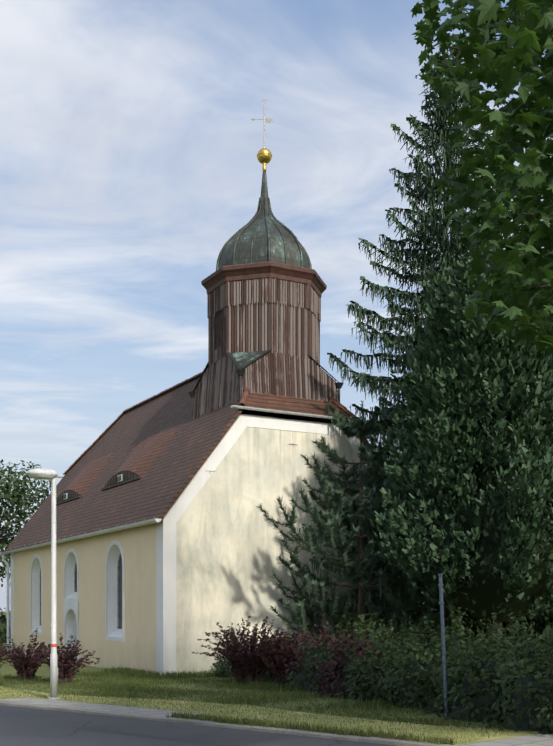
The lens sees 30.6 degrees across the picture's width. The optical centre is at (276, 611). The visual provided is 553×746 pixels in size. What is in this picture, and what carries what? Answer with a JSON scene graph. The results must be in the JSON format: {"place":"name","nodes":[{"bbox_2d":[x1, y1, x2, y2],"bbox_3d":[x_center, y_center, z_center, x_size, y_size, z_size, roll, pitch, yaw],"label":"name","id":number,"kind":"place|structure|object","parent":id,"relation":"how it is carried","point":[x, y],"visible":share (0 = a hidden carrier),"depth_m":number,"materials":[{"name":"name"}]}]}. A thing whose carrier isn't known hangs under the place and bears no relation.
{"place":"outdoors","nodes":[
{"label":"outdoors","id":0,"kind":"place"},
{"bbox_2d":[0,705,395,745],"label":"road","id":1,"kind":"structure","parent":0,"point":[22,726],"depth_m":14.87,"materials":[{"name":"grey asphalt"}]},
{"bbox_2d":[0,701,458,745],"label":"kerbs","id":2,"kind":"structure","parent":1,"relation":"on","point":[387,741],"depth_m":15.61,"materials":[{"name":"concrete"}]},
{"bbox_2d":[11,414,407,674],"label":"church walls","id":3,"kind":"structure","parent":0,"point":[199,560],"depth_m":29.28,"materials":[{"name":"beige paint"}]},
{"bbox_2d":[74,618,76,661],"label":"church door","id":4,"kind":"structure","parent":3,"relation":"in","point":[75,629],"depth_m":35.49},
{"bbox_2d":[40,553,121,628],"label":"window glazing bars","id":5,"kind":"object","parent":3,"relation":"in","point":[76,590],"visible":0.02,"depth_m":35.39,"materials":[{"name":"white wood"}]},
{"bbox_2d":[75,556,121,626],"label":"window panes","id":6,"kind":"structure","parent":3,"relation":"in","point":[120,593],"depth_m":31.56,"materials":[{"name":"glass"}]},
{"bbox_2d":[0,405,358,650],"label":"gutters and downpipes","id":7,"kind":"object","parent":3,"relation":"attached to","point":[141,523],"visible":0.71,"depth_m":31.20,"materials":[{"name":"metal"}]},
{"bbox_2d":[5,377,381,550],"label":"roof","id":8,"kind":"structure","parent":3,"relation":"on","point":[156,490],"depth_m":32.82,"materials":[{"name":"tile"}]},
{"bbox_2d":[64,426,178,495],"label":"roof tile patches","id":9,"kind":"object","parent":8,"relation":"on","point":[142,457],"visible":0.79,"depth_m":34.71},
{"bbox_2d":[56,470,141,504],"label":"eyebrow dormers","id":10,"kind":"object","parent":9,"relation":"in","point":[122,477],"depth_m":34.54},
{"bbox_2d":[63,372,355,474],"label":"ridge and verge tiles","id":11,"kind":"structure","parent":8,"relation":"attached to","point":[244,396],"depth_m":38.54,"materials":[{"name":"brown tile"}]},
{"bbox_2d":[192,277,337,419],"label":"tower boards","id":12,"kind":"object","parent":8,"relation":"on","point":[281,319],"visible":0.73,"depth_m":30.22,"materials":[{"name":"brown wood"}]},
{"bbox_2d":[201,261,326,297],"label":"tower cornice","id":13,"kind":"structure","parent":12,"relation":"on","point":[217,279],"depth_m":30.09,"materials":[{"name":"brown wood"}]},
{"bbox_2d":[218,171,309,268],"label":"onion dome","id":14,"kind":"structure","parent":13,"relation":"on","point":[259,250],"depth_m":30.55,"materials":[{"name":"green metal"}]},
{"bbox_2d":[251,98,272,171],"bbox_3d":[-0.437,-14.894,31.575,0.628,2.350,0.490,0,0,-29],"label":"cross finial","id":15,"kind":"object","parent":14,"relation":"on","point":[264,156],"visible":0.98,"depth_m":31.54,"materials":[{"name":"gold metal"}]},
{"bbox_2d":[216,196,311,270],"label":"dome seams","id":16,"kind":"object","parent":14,"relation":"attached to","point":[239,232],"visible":0.52,"depth_m":30.96,"materials":[{"name":"green metal"}]},
{"bbox_2d":[188,349,343,417],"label":"tower broaches and hoppers","id":17,"kind":"object","parent":12,"relation":"attached to","point":[241,360],"visible":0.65,"depth_m":29.90,"materials":[{"name":"green metal"}]},
{"bbox_2d":[0,612,552,744],"bbox_3d":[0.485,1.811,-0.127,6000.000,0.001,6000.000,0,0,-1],"label":"ground","id":18,"kind":"structure","parent":0,"point":[42,670],"depth_m":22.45,"materials":[{"name":"green plant"}]},
{"bbox_2d":[0,615,10,642],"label":"bush","id":19,"kind":"object","parent":18,"relation":"on","point":[3,618],"visible":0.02,"depth_m":57.47,"materials":[{"name":"green plant"}]},
{"bbox_2d":[0,608,10,642],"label":"garden hedge","id":20,"kind":"object","parent":18,"relation":"on","point":[2,631],"depth_m":57.06,"materials":[{"name":"green plant"}]},
{"bbox_2d":[0,547,10,580],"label":"tree","id":21,"kind":"object","parent":18,"relation":"on","point":[1,567],"visible":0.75,"depth_m":51.99,"materials":[{"name":"green plant"}]},
{"bbox_2d":[0,459,50,586],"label":"tree","id":22,"kind":"object","parent":18,"relation":"on","point":[17,496],"depth_m":60.49,"materials":[{"name":"green plant"}]},
{"bbox_2d":[0,616,302,684],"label":"barberry","id":23,"kind":"object","parent":18,"relation":"on","point":[40,648],"depth_m":24.98,"materials":[{"name":"purple plant"}]},
{"bbox_2d":[0,686,552,744],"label":"mown verge","id":24,"kind":"structure","parent":18,"relation":"on","point":[497,736],"depth_m":17.14,"materials":[{"name":"green plant"}]},
{"bbox_2d":[27,468,60,699],"bbox_3d":[-4.742,-0.546,20.568,0.690,4.715,0.418,0,0,-23],"label":"street lamp","id":25,"kind":"object","parent":24,"relation":"on","point":[43,474],"visible":0.98,"depth_m":20.60,"materials":[{"name":"metal"}]},
{"bbox_2d":[0,697,552,745],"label":"sidewalk","id":26,"kind":"structure","parent":24,"relation":"on","point":[539,740],"depth_m":17.68,"materials":[{"name":"grey concrete"}]},
{"bbox_2d":[437,8,552,290],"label":"tree branches","id":27,"kind":"object","parent":24,"relation":"on","point":[542,69],"visible":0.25,"depth_m":7.53,"materials":[{"name":"grey plant"}]},
{"bbox_2d":[410,0,552,352],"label":"maple leaves","id":28,"kind":"object","parent":27,"relation":"on","point":[526,31],"visible":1,"depth_m":7.45,"materials":[{"name":"green plant"}]},
{"bbox_2d":[256,400,449,643],"bbox_3d":[2.344,-1.968,27.588,5.681,7.566,6.348,0,0,-1],"label":"young pine","id":29,"kind":"object","parent":18,"relation":"on","point":[352,579],"depth_m":26.83,"materials":[{"name":"green plant"}]},
{"bbox_2d":[210,595,552,734],"bbox_3d":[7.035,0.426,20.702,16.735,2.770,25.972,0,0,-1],"label":"hedge","id":30,"kind":"object","parent":18,"relation":"on","point":[477,701],"visible":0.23,"depth_m":18.76,"materials":[{"name":"green plant"}]},
{"bbox_2d":[218,599,552,701],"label":"hedge","id":31,"kind":"object","parent":18,"relation":"on","point":[333,673],"depth_m":21.64,"materials":[{"name":"green plant"}]},
{"bbox_2d":[299,42,552,648],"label":"spruce","id":32,"kind":"object","parent":18,"relation":"on","point":[434,145],"depth_m":29.48,"materials":[{"name":"green plant"}]},
{"bbox_2d":[438,574,450,718],"bbox_3d":[2.853,0.591,17.071,0.233,2.443,0.180,0,0,-1],"label":"sign post","id":33,"kind":"object","parent":18,"relation":"on","point":[441,585],"visible":0.85,"depth_m":17.05,"materials":[{"name":"metal"}]},
{"bbox_2d":[367,244,552,627],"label":"thuja sprays","id":34,"kind":"object","parent":18,"relation":"on","point":[456,345],"visible":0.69,"depth_m":23.64,"materials":[{"name":"green plant"}]},
{"bbox_2d":[410,330,552,640],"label":"thuja","id":35,"kind":"object","parent":18,"relation":"on","point":[480,594],"depth_m":24.05,"materials":[{"name":"green plant"}]},
{"bbox_2d":[533,591,552,620],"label":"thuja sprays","id":36,"kind":"object","parent":18,"relation":"on","point":[541,612],"visible":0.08,"depth_m":27.50,"materials":[{"name":"green plant"}]},
{"bbox_2d":[0,0,552,611],"label":"sky","id":37,"kind":"structure","parent":0,"point":[130,143],"materials":[{"name":"blue"}]}
]}

